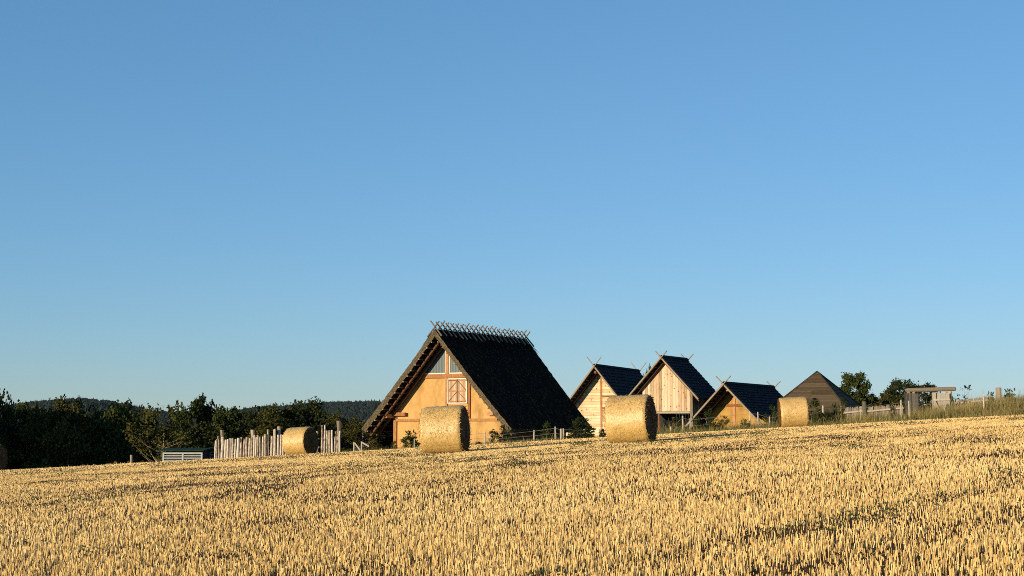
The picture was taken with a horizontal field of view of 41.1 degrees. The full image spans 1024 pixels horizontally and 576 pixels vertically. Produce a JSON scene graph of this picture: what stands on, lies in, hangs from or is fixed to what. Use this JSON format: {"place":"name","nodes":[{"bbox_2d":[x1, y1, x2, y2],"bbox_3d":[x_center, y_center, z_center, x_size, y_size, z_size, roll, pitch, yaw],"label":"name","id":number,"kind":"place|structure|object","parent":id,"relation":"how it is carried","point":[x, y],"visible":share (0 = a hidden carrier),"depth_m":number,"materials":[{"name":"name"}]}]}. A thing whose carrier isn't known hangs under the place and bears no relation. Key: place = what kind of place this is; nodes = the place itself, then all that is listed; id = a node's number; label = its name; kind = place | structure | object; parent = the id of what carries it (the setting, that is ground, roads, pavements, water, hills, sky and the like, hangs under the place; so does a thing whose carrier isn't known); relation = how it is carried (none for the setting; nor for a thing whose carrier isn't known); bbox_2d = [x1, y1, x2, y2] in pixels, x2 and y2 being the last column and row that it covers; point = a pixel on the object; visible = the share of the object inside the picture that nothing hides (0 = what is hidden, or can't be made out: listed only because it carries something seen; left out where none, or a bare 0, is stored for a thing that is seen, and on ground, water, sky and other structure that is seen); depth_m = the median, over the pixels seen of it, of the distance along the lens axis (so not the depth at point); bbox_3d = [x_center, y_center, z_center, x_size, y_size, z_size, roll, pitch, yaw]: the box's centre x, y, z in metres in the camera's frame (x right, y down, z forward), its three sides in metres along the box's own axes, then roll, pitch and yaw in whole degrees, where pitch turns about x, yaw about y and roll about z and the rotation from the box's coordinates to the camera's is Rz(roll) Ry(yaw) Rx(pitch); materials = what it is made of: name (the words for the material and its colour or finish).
{"place":"outdoors","nodes":[
{"label":"outdoors","id":0,"kind":"place"},
{"bbox_2d":[0,403,1023,575],"bbox_3d":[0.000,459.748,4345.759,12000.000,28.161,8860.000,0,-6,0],"label":"ground","id":1,"kind":"structure","parent":0,"point":[703,550],"depth_m":21.08,"materials":[{"name":"beige plant"}]},
{"bbox_2d":[0,444,7,469],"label":"straw bale","id":2,"kind":"object","parent":1,"relation":"on","point":[3,458],"visible":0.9,"depth_m":72.60},
{"bbox_2d":[0,388,22,469],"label":"tree","id":3,"kind":"object","parent":1,"relation":"on","point":[10,440],"visible":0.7,"depth_m":89.24,"materials":[{"name":"green plant"}]},
{"bbox_2d":[0,399,47,468],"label":"tree","id":4,"kind":"object","parent":1,"relation":"on","point":[21,412],"visible":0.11,"depth_m":92.66,"materials":[{"name":"green plant"}]},
{"bbox_2d":[10,394,99,468],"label":"tree","id":5,"kind":"object","parent":1,"relation":"on","point":[60,451],"visible":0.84,"depth_m":89.58,"materials":[{"name":"green plant"}]},
{"bbox_2d":[68,395,105,464],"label":"tree","id":6,"kind":"object","parent":1,"relation":"on","point":[77,402],"visible":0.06,"depth_m":95.45,"materials":[{"name":"green plant"}]},
{"bbox_2d":[85,399,144,465],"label":"tree","id":7,"kind":"object","parent":1,"relation":"on","point":[117,447],"visible":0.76,"depth_m":91.32,"materials":[{"name":"green plant"}]},
{"bbox_2d":[106,398,160,462],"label":"tree","id":8,"kind":"object","parent":1,"relation":"on","point":[144,435],"visible":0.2,"depth_m":96.08,"materials":[{"name":"green plant"}]},
{"bbox_2d":[120,403,217,462],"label":"tree","id":9,"kind":"object","parent":1,"relation":"on","point":[159,431],"visible":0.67,"depth_m":88.25,"materials":[{"name":"green plant"}]},
{"bbox_2d":[154,396,214,450],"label":"tree","id":10,"kind":"object","parent":1,"relation":"on","point":[178,416],"visible":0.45,"depth_m":93.94,"materials":[{"name":"green plant"}]},
{"bbox_2d":[157,448,212,460],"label":"slatted shed","id":11,"kind":"structure","parent":1,"relation":"on","point":[172,454],"depth_m":80.00,"materials":[{"name":"white wood"}]},
{"bbox_2d":[189,392,226,447],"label":"tree","id":12,"kind":"object","parent":1,"relation":"on","point":[206,412],"visible":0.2,"depth_m":95.89,"materials":[{"name":"green plant"}]},
{"bbox_2d":[209,447,226,458],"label":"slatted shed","id":13,"kind":"structure","parent":1,"relation":"on","point":[212,454],"depth_m":81.98,"materials":[{"name":"white wood"}]},
{"bbox_2d":[206,404,248,457],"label":"tree","id":14,"kind":"object","parent":1,"relation":"on","point":[229,422],"visible":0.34,"depth_m":94.77,"materials":[{"name":"green plant"}]},
{"bbox_2d":[231,402,287,456],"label":"tree","id":15,"kind":"object","parent":1,"relation":"on","point":[250,425],"visible":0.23,"depth_m":93.00,"materials":[{"name":"green plant"}]},
{"bbox_2d":[245,408,294,455],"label":"tree","id":16,"kind":"object","parent":1,"relation":"on","point":[274,421],"visible":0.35,"depth_m":88.88,"materials":[{"name":"green plant"}]},
{"bbox_2d":[214,421,340,458],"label":"log palisade","id":17,"kind":"object","parent":1,"relation":"on","point":[255,446],"visible":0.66,"depth_m":78.45,"materials":[{"name":"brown wood"}]},
{"bbox_2d":[260,396,330,452],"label":"tree","id":18,"kind":"object","parent":1,"relation":"on","point":[294,414],"visible":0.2,"depth_m":94.95,"materials":[{"name":"green plant"}]},
{"bbox_2d":[282,426,318,454],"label":"straw bale","id":19,"kind":"object","parent":1,"relation":"on","point":[300,440],"visible":0.86,"depth_m":69.06},
{"bbox_2d":[301,409,322,445],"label":"tree","id":20,"kind":"object","parent":1,"relation":"on","point":[308,421],"visible":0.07,"depth_m":97.07,"materials":[{"name":"green plant"}]},
{"bbox_2d":[317,411,364,452],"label":"tree","id":21,"kind":"object","parent":1,"relation":"on","point":[330,424],"visible":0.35,"depth_m":93.91,"materials":[{"name":"green plant"}]},
{"bbox_2d":[353,441,368,450],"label":"braced fence","id":22,"kind":"object","parent":1,"relation":"on","point":[354,443],"visible":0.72,"depth_m":77.43,"materials":[{"name":"beige wood"}]},
{"bbox_2d":[341,420,384,451],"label":"tree","id":23,"kind":"object","parent":1,"relation":"on","point":[372,443],"visible":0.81,"depth_m":92.08,"materials":[{"name":"green plant"}]},
{"bbox_2d":[360,432,392,449],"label":"tree","id":24,"kind":"object","parent":1,"relation":"on","point":[385,441],"visible":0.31,"depth_m":99.60,"materials":[{"name":"green plant"}]},
{"bbox_2d":[400,429,419,447],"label":"shrub","id":25,"kind":"object","parent":1,"relation":"on","point":[409,439],"visible":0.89,"depth_m":79.56,"materials":[{"name":"green plant"}]},
{"bbox_2d":[418,404,471,453],"bbox_3d":[-2.269,4.801,46.255,1.590,1.656,1.706,-4,-7,11],"label":"straw bale","id":26,"kind":"object","parent":1,"relation":"on","point":[444,429],"visible":0.94,"depth_m":45.59},
{"bbox_2d":[361,321,590,448],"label":"thatched house","id":27,"kind":"structure","parent":1,"relation":"on","point":[491,381],"depth_m":89.77,"materials":[{"name":"weathered thatch"},{"name":"ochre clay plaster"},{"name":"timber"}]},
{"bbox_2d":[424,349,444,373],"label":"window","id":28,"kind":"structure","parent":27,"relation":"in","point":[437,366],"depth_m":89.65,"materials":[{"name":"grey glass"}]},
{"bbox_2d":[449,356,461,373],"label":"window","id":29,"kind":"structure","parent":27,"relation":"in","point":[453,369],"depth_m":89.02,"materials":[{"name":"grey glass"}]},
{"bbox_2d":[489,429,494,440],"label":"shrub","id":30,"kind":"object","parent":1,"relation":"on","point":[493,439],"visible":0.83,"depth_m":79.52,"materials":[{"name":"green plant"}]},
{"bbox_2d":[414,427,584,447],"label":"wire fence","id":31,"kind":"object","parent":1,"relation":"on","point":[534,435],"visible":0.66,"depth_m":78.88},
{"bbox_2d":[492,424,513,442],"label":"shrub","id":32,"kind":"object","parent":1,"relation":"on","point":[505,435],"visible":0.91,"depth_m":80.53,"materials":[{"name":"green plant"}]},
{"bbox_2d":[0,414,1023,575],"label":"stubble","id":33,"kind":"object","parent":1,"relation":"on","point":[710,516],"visible":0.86,"depth_m":19.47,"materials":[{"name":"yellow plant"}]},
{"bbox_2d":[3,413,1023,575],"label":"weeds","id":34,"kind":"object","parent":1,"relation":"on","point":[853,444],"visible":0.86,"depth_m":31.79,"materials":[{"name":"green plant"}]},
{"bbox_2d":[539,421,551,439],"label":"shrub","id":35,"kind":"object","parent":1,"relation":"on","point":[547,424],"visible":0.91,"depth_m":79.49,"materials":[{"name":"green plant"}]},
{"bbox_2d":[562,430,590,438],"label":"shrub","id":36,"kind":"object","parent":1,"relation":"on","point":[575,433],"visible":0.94,"depth_m":78.01,"materials":[{"name":"green plant"}]},
{"bbox_2d":[565,417,591,436],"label":"shrub","id":37,"kind":"object","parent":1,"relation":"on","point":[581,419],"visible":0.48,"depth_m":80.57,"materials":[{"name":"green plant"}]},
{"bbox_2d":[587,426,595,437],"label":"shrub","id":38,"kind":"object","parent":1,"relation":"on","point":[591,432],"visible":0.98,"depth_m":78.50,"materials":[{"name":"green plant"}]},
{"bbox_2d":[598,429,605,436],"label":"shrub","id":39,"kind":"object","parent":1,"relation":"on","point":[602,433],"visible":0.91,"depth_m":78.38,"materials":[{"name":"green plant"}]},
{"bbox_2d":[566,357,657,438],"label":"log cabin","id":40,"kind":"object","parent":1,"relation":"on","point":[599,385],"visible":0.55,"depth_m":121.67,"materials":[{"name":"brown wood"}]},
{"bbox_2d":[603,394,658,442],"bbox_3d":[3.947,4.353,45.392,1.581,1.673,1.740,-5,-7,20],"label":"straw bale","id":41,"kind":"object","parent":1,"relation":"on","point":[630,418],"visible":0.93,"depth_m":44.78},
{"bbox_2d":[628,350,714,429],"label":"stilt granary","id":42,"kind":"structure","parent":1,"relation":"on","point":[674,386],"depth_m":98.49,"materials":[{"name":"brown wood"}]},
{"bbox_2d":[670,417,685,429],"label":"shrub","id":43,"kind":"object","parent":1,"relation":"on","point":[674,420],"visible":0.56,"depth_m":82.53,"materials":[{"name":"green plant"}]},
{"bbox_2d":[342,388,1023,451],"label":"verge grass","id":44,"kind":"structure","parent":1,"relation":"on","point":[1007,406],"depth_m":78.58,"materials":[{"name":"green plant"}]},
{"bbox_2d":[691,416,702,430],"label":"shrub","id":45,"kind":"object","parent":1,"relation":"on","point":[696,423],"visible":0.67,"depth_m":79.94,"materials":[{"name":"green plant"}]},
{"bbox_2d":[704,408,712,429],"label":"shrub","id":46,"kind":"object","parent":1,"relation":"on","point":[706,414],"visible":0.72,"depth_m":79.66,"materials":[{"name":"green plant"}]},
{"bbox_2d":[705,421,722,430],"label":"shrub","id":47,"kind":"object","parent":1,"relation":"on","point":[712,424],"visible":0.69,"depth_m":78.64,"materials":[{"name":"green plant"}]},
{"bbox_2d":[712,416,729,428],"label":"shrub","id":48,"kind":"object","parent":1,"relation":"on","point":[727,420],"visible":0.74,"depth_m":79.03,"materials":[{"name":"green plant"}]},
{"bbox_2d":[685,376,783,428],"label":"daub house","id":49,"kind":"structure","parent":1,"relation":"on","point":[737,400],"depth_m":94.31,"materials":[{"name":"brown wood"}]},
{"bbox_2d":[740,419,750,428],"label":"shrub","id":50,"kind":"object","parent":1,"relation":"on","point":[745,422],"visible":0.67,"depth_m":78.99,"materials":[{"name":"green plant"}]},
{"bbox_2d":[763,405,778,425],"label":"shrub","id":51,"kind":"object","parent":1,"relation":"on","point":[775,415],"visible":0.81,"depth_m":79.62,"materials":[{"name":"green plant"}]},
{"bbox_2d":[777,396,809,427],"bbox_3d":[13.231,5.868,64.230,1.442,1.528,1.589,-4,-6,6],"label":"straw bale","id":52,"kind":"object","parent":1,"relation":"on","point":[793,411],"visible":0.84,"depth_m":63.60},
{"bbox_2d":[808,398,824,424],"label":"shrub","id":53,"kind":"object","parent":1,"relation":"on","point":[814,403],"visible":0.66,"depth_m":79.57,"materials":[{"name":"green plant"}]},
{"bbox_2d":[810,412,839,423],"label":"shrub","id":54,"kind":"object","parent":1,"relation":"on","point":[821,414],"visible":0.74,"depth_m":78.56,"materials":[{"name":"green plant"}]},
{"bbox_2d":[784,371,868,417],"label":"pyramid barn","id":55,"kind":"structure","parent":1,"relation":"on","point":[823,390],"depth_m":122.16,"materials":[{"name":"brown wood"}]},
{"bbox_2d":[824,403,845,420],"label":"shrub","id":56,"kind":"object","parent":1,"relation":"on","point":[834,413],"visible":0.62,"depth_m":80.18,"materials":[{"name":"green plant"}]},
{"bbox_2d":[840,397,846,417],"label":"shrub","id":57,"kind":"object","parent":1,"relation":"on","point":[843,403],"visible":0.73,"depth_m":80.14,"materials":[{"name":"green plant"}]},
{"bbox_2d":[670,394,1023,430],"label":"wire fence","id":58,"kind":"object","parent":1,"relation":"on","point":[860,408],"visible":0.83,"depth_m":79.17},
{"bbox_2d":[839,370,874,408],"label":"tree","id":59,"kind":"object","parent":1,"relation":"on","point":[850,381],"visible":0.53,"depth_m":136.92,"materials":[{"name":"green plant"}]},
{"bbox_2d":[840,401,902,418],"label":"picket fence","id":60,"kind":"object","parent":1,"relation":"on","point":[879,409],"visible":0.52,"depth_m":97.62,"materials":[{"name":"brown wood"}]},
{"bbox_2d":[869,394,879,412],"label":"tree","id":61,"kind":"object","parent":1,"relation":"on","point":[875,399],"visible":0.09,"depth_m":138.68,"materials":[{"name":"green plant"}]},
{"bbox_2d":[874,387,905,406],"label":"tree","id":62,"kind":"object","parent":1,"relation":"on","point":[884,400],"visible":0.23,"depth_m":134.86,"materials":[{"name":"green plant"}]},
{"bbox_2d":[888,406,896,416],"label":"shrub","id":63,"kind":"object","parent":1,"relation":"on","point":[892,408],"visible":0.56,"depth_m":80.65,"materials":[{"name":"green plant"}]},
{"bbox_2d":[884,378,940,415],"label":"tree","id":64,"kind":"object","parent":1,"relation":"on","point":[899,385],"visible":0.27,"depth_m":130.79,"materials":[{"name":"green plant"}]},
{"bbox_2d":[904,387,955,412],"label":"plank gate","id":65,"kind":"structure","parent":1,"relation":"on","point":[913,398],"depth_m":97.36,"materials":[{"name":"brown wood"}]},
{"bbox_2d":[955,385,971,404],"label":"shrub","id":66,"kind":"object","parent":1,"relation":"on","point":[968,387],"visible":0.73,"depth_m":89.64,"materials":[{"name":"green plant"}]},
{"bbox_2d":[956,397,986,407],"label":"picket fence","id":67,"kind":"object","parent":1,"relation":"on","point":[975,400],"visible":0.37,"depth_m":96.71,"materials":[{"name":"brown wood"}]},
{"bbox_2d":[986,391,994,404],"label":"shrub","id":68,"kind":"object","parent":1,"relation":"on","point":[992,395],"visible":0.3,"depth_m":87.61,"materials":[{"name":"green plant"}]},
{"bbox_2d":[996,387,1001,399],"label":"wooden post","id":69,"kind":"object","parent":1,"relation":"on","point":[999,390],"visible":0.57,"depth_m":91.59,"materials":[{"name":"brown wood"}]},
{"bbox_2d":[1004,388,1015,399],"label":"shrub","id":70,"kind":"object","parent":1,"relation":"on","point":[1007,393],"visible":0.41,"depth_m":85.72,"materials":[{"name":"green plant"}]},
{"bbox_2d":[0,0,1023,421],"label":"sky","id":71,"kind":"structure","parent":0,"point":[242,203],"materials":[{"name":"blue"}]},
{"bbox_3d":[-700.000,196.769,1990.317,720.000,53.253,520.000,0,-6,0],"label":"wooded hill","id":72,"kind":"structure","parent":0,"visible":0},
{"bbox_2d":[1,397,257,436],"bbox_3d":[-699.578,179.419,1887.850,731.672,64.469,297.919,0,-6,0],"label":"wooded hill forest","id":73,"kind":"object","parent":72,"relation":"on","point":[96,403],"visible":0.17,"depth_m":1908.67,"materials":[{"name":"green plant"}]},
{"bbox_3d":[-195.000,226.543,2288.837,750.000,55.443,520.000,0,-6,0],"label":"wooded ridge","id":74,"kind":"structure","parent":0,"visible":0},
{"bbox_2d":[239,399,380,434],"bbox_3d":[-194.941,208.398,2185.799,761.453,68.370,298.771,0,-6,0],"label":"wooded ridge forest","id":75,"kind":"object","parent":74,"relation":"on","point":[360,409],"visible":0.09,"depth_m":2168.00,"materials":[{"name":"green plant"}]}
]}

